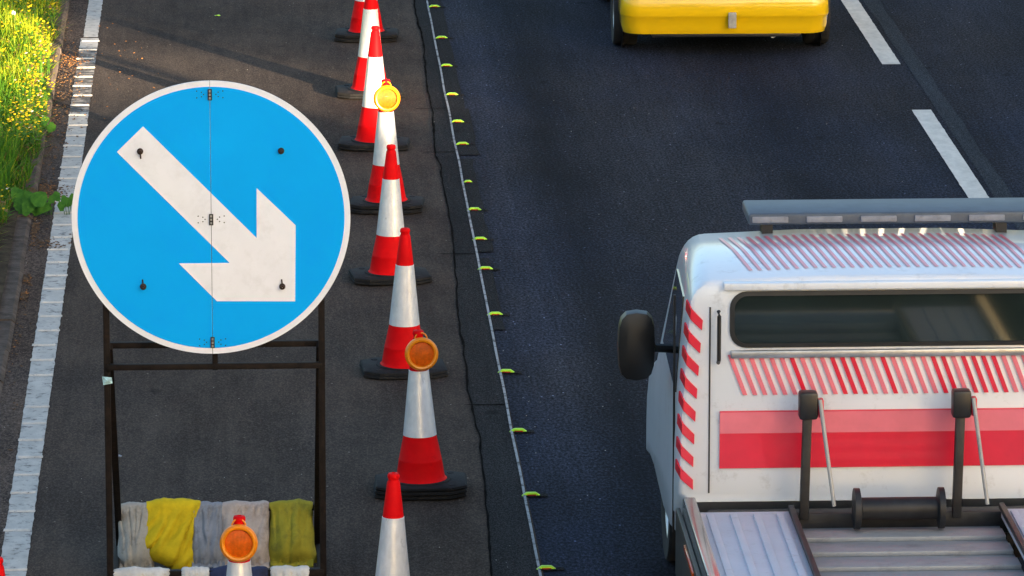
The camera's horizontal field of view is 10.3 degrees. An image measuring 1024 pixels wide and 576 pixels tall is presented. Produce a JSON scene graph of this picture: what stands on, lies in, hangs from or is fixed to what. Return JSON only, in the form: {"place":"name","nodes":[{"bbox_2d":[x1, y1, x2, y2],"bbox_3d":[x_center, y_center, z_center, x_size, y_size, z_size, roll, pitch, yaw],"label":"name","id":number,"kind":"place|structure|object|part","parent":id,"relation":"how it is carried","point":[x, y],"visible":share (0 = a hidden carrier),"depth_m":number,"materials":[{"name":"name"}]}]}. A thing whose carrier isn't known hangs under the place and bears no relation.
{"place":"outdoors","nodes":[
{"label":"outdoors","id":0,"kind":"place"},
{"bbox_2d":[0,13,47,304],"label":"verge","id":1,"kind":"structure","parent":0,"point":[6,245],"depth_m":41.52,"materials":[{"name":"plant"}]},
{"bbox_2d":[0,0,61,225],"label":"yellow wildflowers","id":2,"kind":"object","parent":1,"relation":"on","point":[42,77],"visible":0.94,"depth_m":46.92,"materials":[{"name":"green plant"}]},
{"bbox_2d":[0,0,76,255],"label":"verge grass","id":3,"kind":"structure","parent":1,"relation":"on","point":[13,171],"depth_m":47.10,"materials":[{"name":"green plant"}]},
{"bbox_2d":[26,0,543,575],"bbox_3d":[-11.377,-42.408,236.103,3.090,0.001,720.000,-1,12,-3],"label":"closed lane","id":4,"kind":"structure","parent":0,"point":[200,434],"depth_m":37.44,"materials":[{"name":"black asphalt"}]},
{"bbox_2d":[0,557,4,575],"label":"traffic cone","id":5,"kind":"object","parent":4,"relation":"on","point":[2,571],"visible":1,"depth_m":29.26,"materials":[{"name":"plastic"}]},
{"bbox_2d":[1,0,102,575],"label":"edge line marking","id":6,"kind":"object","parent":4,"relation":"on","point":[15,549],"visible":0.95,"depth_m":38.73,"materials":[{"name":"paint"}]},
{"bbox_2d":[3,40,99,570],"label":"edge line ribs","id":7,"kind":"object","parent":6,"relation":"on","point":[30,439],"visible":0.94,"depth_m":38.90,"materials":[{"name":"paint"}]},
{"bbox_2d":[57,193,73,214],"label":"broad leaf weed","id":8,"kind":"object","parent":6,"relation":"on","point":[64,202],"visible":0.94,"depth_m":42.77,"materials":[{"name":"green plant"}]},
{"bbox_2d":[72,80,349,575],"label":"road sign","id":9,"kind":"object","parent":4,"relation":"on","point":[229,236],"visible":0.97,"depth_m":30.66,"materials":[{"name":"painted steel"},{"name":"retroreflective plastic sheeting"}]},
{"bbox_2d":[118,502,153,567],"bbox_3d":[-2.163,1.422,32.671,0.216,0.399,0.308,-1,12,-3],"label":"sandbag","id":10,"kind":"object","parent":9,"relation":"on","point":[133,550],"visible":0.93,"depth_m":32.58,"materials":[{"name":"white fabric"}]},
{"bbox_2d":[113,566,169,575],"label":"sandbag","id":11,"kind":"object","parent":9,"relation":"on","point":[140,571],"visible":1,"depth_m":31.06,"materials":[{"name":"white fabric"}]},
{"bbox_2d":[145,498,200,568],"bbox_3d":[-1.953,1.418,32.681,0.325,0.438,0.367,5,13,21],"label":"sandbag","id":12,"kind":"object","parent":9,"relation":"on","point":[169,535],"visible":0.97,"depth_m":32.59,"materials":[{"name":"yellow fabric"}]},
{"bbox_2d":[181,566,209,575],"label":"sandbag","id":13,"kind":"object","parent":9,"relation":"on","point":[196,571],"visible":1,"depth_m":31.07,"materials":[{"name":"white fabric"}]},
{"bbox_2d":[192,501,224,568],"bbox_3d":[-1.748,1.409,32.687,0.233,0.379,0.312,-1,12,-3],"label":"sandbag","id":14,"kind":"object","parent":9,"relation":"on","point":[206,549],"visible":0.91,"depth_m":32.59,"materials":[{"name":"grey fabric"}]},
{"bbox_2d":[210,565,267,575],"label":"sandbag","id":15,"kind":"object","parent":9,"relation":"on","point":[256,571],"visible":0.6,"depth_m":31.09,"materials":[{"name":"blue fabric"}]},
{"bbox_2d":[222,500,270,567],"bbox_3d":[-1.538,1.407,32.711,0.337,0.392,0.342,-1,12,-3],"label":"sandbag","id":16,"kind":"object","parent":9,"relation":"on","point":[256,514],"visible":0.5,"depth_m":32.63,"materials":[{"name":"white fabric"}]},
{"bbox_2d":[270,565,309,575],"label":"sandbag","id":17,"kind":"object","parent":9,"relation":"on","point":[289,570],"visible":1,"depth_m":31.10,"materials":[{"name":"white fabric"}]},
{"bbox_2d":[269,499,316,566],"bbox_3d":[-1.267,1.398,32.716,0.296,0.387,0.354,-1,12,-3],"label":"sandbag","id":18,"kind":"object","parent":9,"relation":"on","point":[291,539],"visible":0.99,"depth_m":32.62,"materials":[{"name":"yellow fabric"}]},
{"bbox_2d":[226,515,251,575],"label":"traffic cone","id":19,"kind":"object","parent":4,"relation":"on","point":[239,569],"visible":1,"depth_m":30.11,"materials":[{"name":"plastic"}]},
{"bbox_2d":[220,519,257,561],"bbox_3d":[-1.445,1.331,30.105,0.202,0.232,0.111,0,6,-1],"label":"hazard lamp","id":20,"kind":"object","parent":19,"relation":"attached to","point":[238,542],"visible":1,"depth_m":30.06,"materials":[{"name":"orange plastic"}]},
{"bbox_2d":[334,0,398,41],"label":"traffic cone","id":21,"kind":"object","parent":4,"relation":"on","point":[352,32],"visible":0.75,"depth_m":50.35,"materials":[{"name":"plastic"}]},
{"bbox_2d":[335,0,403,98],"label":"traffic cone","id":22,"kind":"object","parent":4,"relation":"on","point":[370,19],"visible":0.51,"depth_m":47.61,"materials":[{"name":"plastic"}]},
{"bbox_2d":[338,26,409,150],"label":"traffic cone","id":23,"kind":"object","parent":4,"relation":"on","point":[363,139],"visible":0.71,"depth_m":45.33,"materials":[{"name":"plastic"}]},
{"bbox_2d":[350,79,424,213],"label":"traffic cone","id":24,"kind":"object","parent":4,"relation":"on","point":[369,202],"visible":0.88,"depth_m":42.88,"materials":[{"name":"plastic"}]},
{"bbox_2d":[373,81,399,111],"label":"hazard lamp","id":25,"kind":"object","parent":24,"relation":"attached to","point":[386,98],"visible":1,"depth_m":42.79,"materials":[{"name":"yellow plastic"}]},
{"bbox_2d":[348,144,431,285],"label":"traffic cone","id":26,"kind":"object","parent":4,"relation":"on","point":[380,270],"visible":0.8,"depth_m":40.40,"materials":[{"name":"plastic"}]},
{"bbox_2d":[375,472,409,575],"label":"traffic cone","id":27,"kind":"object","parent":4,"relation":"on","point":[392,558],"visible":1,"depth_m":31.03,"materials":[{"name":"plastic"}]},
{"bbox_2d":[359,227,447,379],"bbox_3d":[-0.713,0.079,37.597,0.560,0.973,0.460,-1,13,-7],"label":"traffic cone","id":28,"kind":"object","parent":4,"relation":"on","point":[392,363],"visible":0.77,"depth_m":37.53,"materials":[{"name":"plastic"}]},
{"bbox_2d":[373,329,467,499],"bbox_3d":[-0.563,0.744,34.452,0.568,1.004,0.469,-1,12,-1],"label":"traffic cone","id":29,"kind":"object","parent":4,"relation":"on","point":[423,473],"visible":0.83,"depth_m":34.39,"materials":[{"name":"plastic"}]},
{"bbox_2d":[405,332,437,370],"bbox_3d":[-0.549,0.380,34.350,0.202,0.232,0.111,-1,6,-7],"label":"hazard lamp","id":30,"kind":"object","parent":29,"relation":"attached to","point":[421,353],"visible":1,"depth_m":34.31,"materials":[{"name":"orange plastic"}]},
{"bbox_2d":[413,0,503,575],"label":"road crack","id":31,"kind":"object","parent":4,"relation":"on","point":[470,399],"visible":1,"depth_m":39.30,"materials":[{"name":"black asphalt"}]},
{"bbox_2d":[415,0,538,575],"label":"road joint strip","id":32,"kind":"object","parent":4,"relation":"on","point":[512,549],"visible":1,"depth_m":37.59,"materials":[{"name":"asphalt"}]},
{"bbox_2d":[426,0,541,575],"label":"seam line","id":33,"kind":"object","parent":32,"relation":"on","point":[512,436],"visible":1,"depth_m":39.22,"materials":[{"name":"paint"}]},
{"bbox_2d":[441,0,1023,575],"bbox_3d":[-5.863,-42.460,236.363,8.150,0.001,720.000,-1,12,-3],"label":"road","id":34,"kind":"structure","parent":0,"point":[633,190],"depth_m":44.91,"materials":[{"name":"black asphalt"}]},
{"bbox_2d":[428,0,504,329],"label":"road patch","id":35,"kind":"object","parent":34,"relation":"on","point":[463,132],"visible":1,"depth_m":45.44,"materials":[{"name":"black asphalt"}]},
{"bbox_2d":[429,5,444,7],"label":"road stud","id":36,"kind":"object","parent":35,"relation":"on","point":[434,6],"visible":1,"depth_m":52.13,"materials":[{"name":"plastic"}]},
{"bbox_2d":[435,36,452,38],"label":"road stud","id":37,"kind":"object","parent":35,"relation":"on","point":[441,37],"visible":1,"depth_m":50.48,"materials":[{"name":"plastic"}]},
{"bbox_2d":[441,64,457,66],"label":"road stud","id":38,"kind":"object","parent":35,"relation":"on","point":[446,65],"visible":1,"depth_m":49.08,"materials":[{"name":"plastic"}]},
{"bbox_2d":[446,92,463,95],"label":"road stud","id":39,"kind":"object","parent":35,"relation":"on","point":[451,94],"visible":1,"depth_m":47.72,"materials":[{"name":"plastic"}]},
{"bbox_2d":[452,119,469,122],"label":"road stud","id":40,"kind":"object","parent":35,"relation":"on","point":[457,121],"visible":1,"depth_m":46.51,"materials":[{"name":"plastic"}]},
{"bbox_2d":[456,142,474,144],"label":"road stud","id":41,"kind":"object","parent":35,"relation":"on","point":[462,143],"visible":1,"depth_m":45.55,"materials":[{"name":"plastic"}]},
{"bbox_2d":[464,180,475,182],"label":"road stud","id":42,"kind":"object","parent":35,"relation":"on","point":[467,181],"visible":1,"depth_m":44.03,"materials":[{"name":"plastic"}]},
{"bbox_2d":[469,207,487,210],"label":"road stud","id":43,"kind":"object","parent":35,"relation":"on","point":[474,209],"visible":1,"depth_m":42.96,"materials":[{"name":"plastic"}]},
{"bbox_2d":[472,237,493,239],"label":"road stud","id":44,"kind":"object","parent":35,"relation":"on","point":[479,238],"visible":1,"depth_m":41.89,"materials":[{"name":"plastic"}]},
{"bbox_2d":[478,266,499,269],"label":"road stud","id":45,"kind":"object","parent":35,"relation":"on","point":[486,268],"visible":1,"depth_m":40.87,"materials":[{"name":"plastic"}]},
{"bbox_2d":[487,312,509,315],"bbox_3d":[-0.095,0.177,39.404,0.157,0.024,0.060,-1,12,-6],"label":"road stud","id":46,"kind":"object","parent":35,"relation":"on","point":[496,314],"visible":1,"depth_m":39.39,"materials":[{"name":"plastic"}]},
{"bbox_2d":[36,45,925,500],"bbox_3d":[1.278,-0.951,44.607,9.908,0.004,31.879,-1,12,-3],"label":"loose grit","id":47,"kind":"object","parent":34,"relation":"on","point":[554,297],"visible":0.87,"depth_m":39.09,"materials":[{"name":"grey gravel"}]},
{"bbox_2d":[498,369,521,372],"bbox_3d":[-0.015,0.551,37.678,0.157,0.024,0.060,0,12,2],"label":"road stud","id":48,"kind":"object","parent":34,"relation":"on","point":[506,371],"visible":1,"depth_m":37.66,"materials":[{"name":"plastic"}]},
{"bbox_2d":[509,428,533,432],"bbox_3d":[0.062,0.901,36.059,0.157,0.024,0.060,0,12,-1],"label":"road stud","id":49,"kind":"object","parent":34,"relation":"on","point":[518,430],"visible":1,"depth_m":36.05,"materials":[{"name":"plastic"}]},
{"bbox_2d":[522,492,547,496],"bbox_3d":[0.138,1.248,34.459,0.157,0.024,0.060,-1,12,-5],"label":"road stud","id":50,"kind":"object","parent":34,"relation":"on","point":[530,494],"visible":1,"depth_m":34.44,"materials":[{"name":"plastic"}]},
{"bbox_2d":[537,565,563,569],"bbox_3d":[0.220,1.611,32.783,0.157,0.024,0.060,-1,12,-3],"label":"road stud","id":51,"kind":"object","parent":34,"relation":"on","point":[546,567],"visible":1,"depth_m":32.77,"materials":[{"name":"plastic"}]},
{"bbox_2d":[606,0,829,46],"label":"hatchback car","id":52,"kind":"object","parent":34,"relation":"on","point":[808,20],"visible":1,"depth_m":49.54,"materials":[{"name":"yellow paint"}]},
{"bbox_2d":[617,198,1023,575],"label":"recovery truck","id":53,"kind":"object","parent":34,"relation":"on","point":[835,402],"visible":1,"depth_m":30.41,"materials":[{"name":"white paint"}]},
{"bbox_3d":[0.910,0.177,31.475,0.082,0.550,1.401,0,12,-1],"label":"side window","id":54,"kind":"part","parent":53,"relation":"part of","materials":[{"name":"black glass"}]},
{"bbox_3d":[2.038,0.158,30.356,1.760,0.306,0.048,-1,12,-3],"label":"rear window","id":55,"kind":"part","parent":53,"relation":"part of","materials":[{"name":"glass"}]},
{"bbox_2d":[841,0,988,197],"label":"lane dash marking","id":56,"kind":"object","parent":34,"relation":"on","point":[962,172],"visible":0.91,"depth_m":46.35,"materials":[{"name":"paint"}]},
{"bbox_2d":[863,0,1023,229],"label":"sealed joint","id":57,"kind":"object","parent":34,"relation":"on","point":[995,183],"visible":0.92,"depth_m":47.29,"materials":[{"name":"black asphalt"}]},
{"label":"ground","id":58,"kind":"structure","parent":0,"visible":0},
{"bbox_2d":[0,0,69,398],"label":"kerb","id":59,"kind":"structure","parent":58,"relation":"on","point":[11,293],"depth_m":41.38,"materials":[{"name":"concrete"}]},
{"bbox_2d":[11,187,49,215],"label":"broad leaf weed","id":60,"kind":"object","parent":59,"relation":"on","point":[34,203],"visible":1,"depth_m":42.65,"materials":[{"name":"green plant"}]},
{"bbox_2d":[32,113,55,135],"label":"broad leaf weed","id":61,"kind":"object","parent":59,"relation":"on","point":[51,127],"visible":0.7,"depth_m":45.81,"materials":[{"name":"green plant"}]},
{"bbox_2d":[0,0,87,556],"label":"gutter","id":62,"kind":"object","parent":58,"relation":"on","point":[10,418],"visible":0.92,"depth_m":40.18,"materials":[{"name":"concrete"}]},
{"bbox_2d":[4,27,86,450],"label":"gutter crumbs","id":63,"kind":"object","parent":62,"relation":"on","point":[33,230],"visible":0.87,"depth_m":43.59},
{"bbox_2d":[43,191,60,214],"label":"broad leaf weed","id":64,"kind":"object","parent":62,"relation":"on","point":[54,197],"visible":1,"depth_m":42.80,"materials":[{"name":"green plant"}]},
{"bbox_2d":[8,22,154,371],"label":"leaf litter","id":65,"kind":"object","parent":62,"relation":"on","point":[63,107],"visible":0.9,"depth_m":48.97,"materials":[{"name":"brown plant"}]}
]}

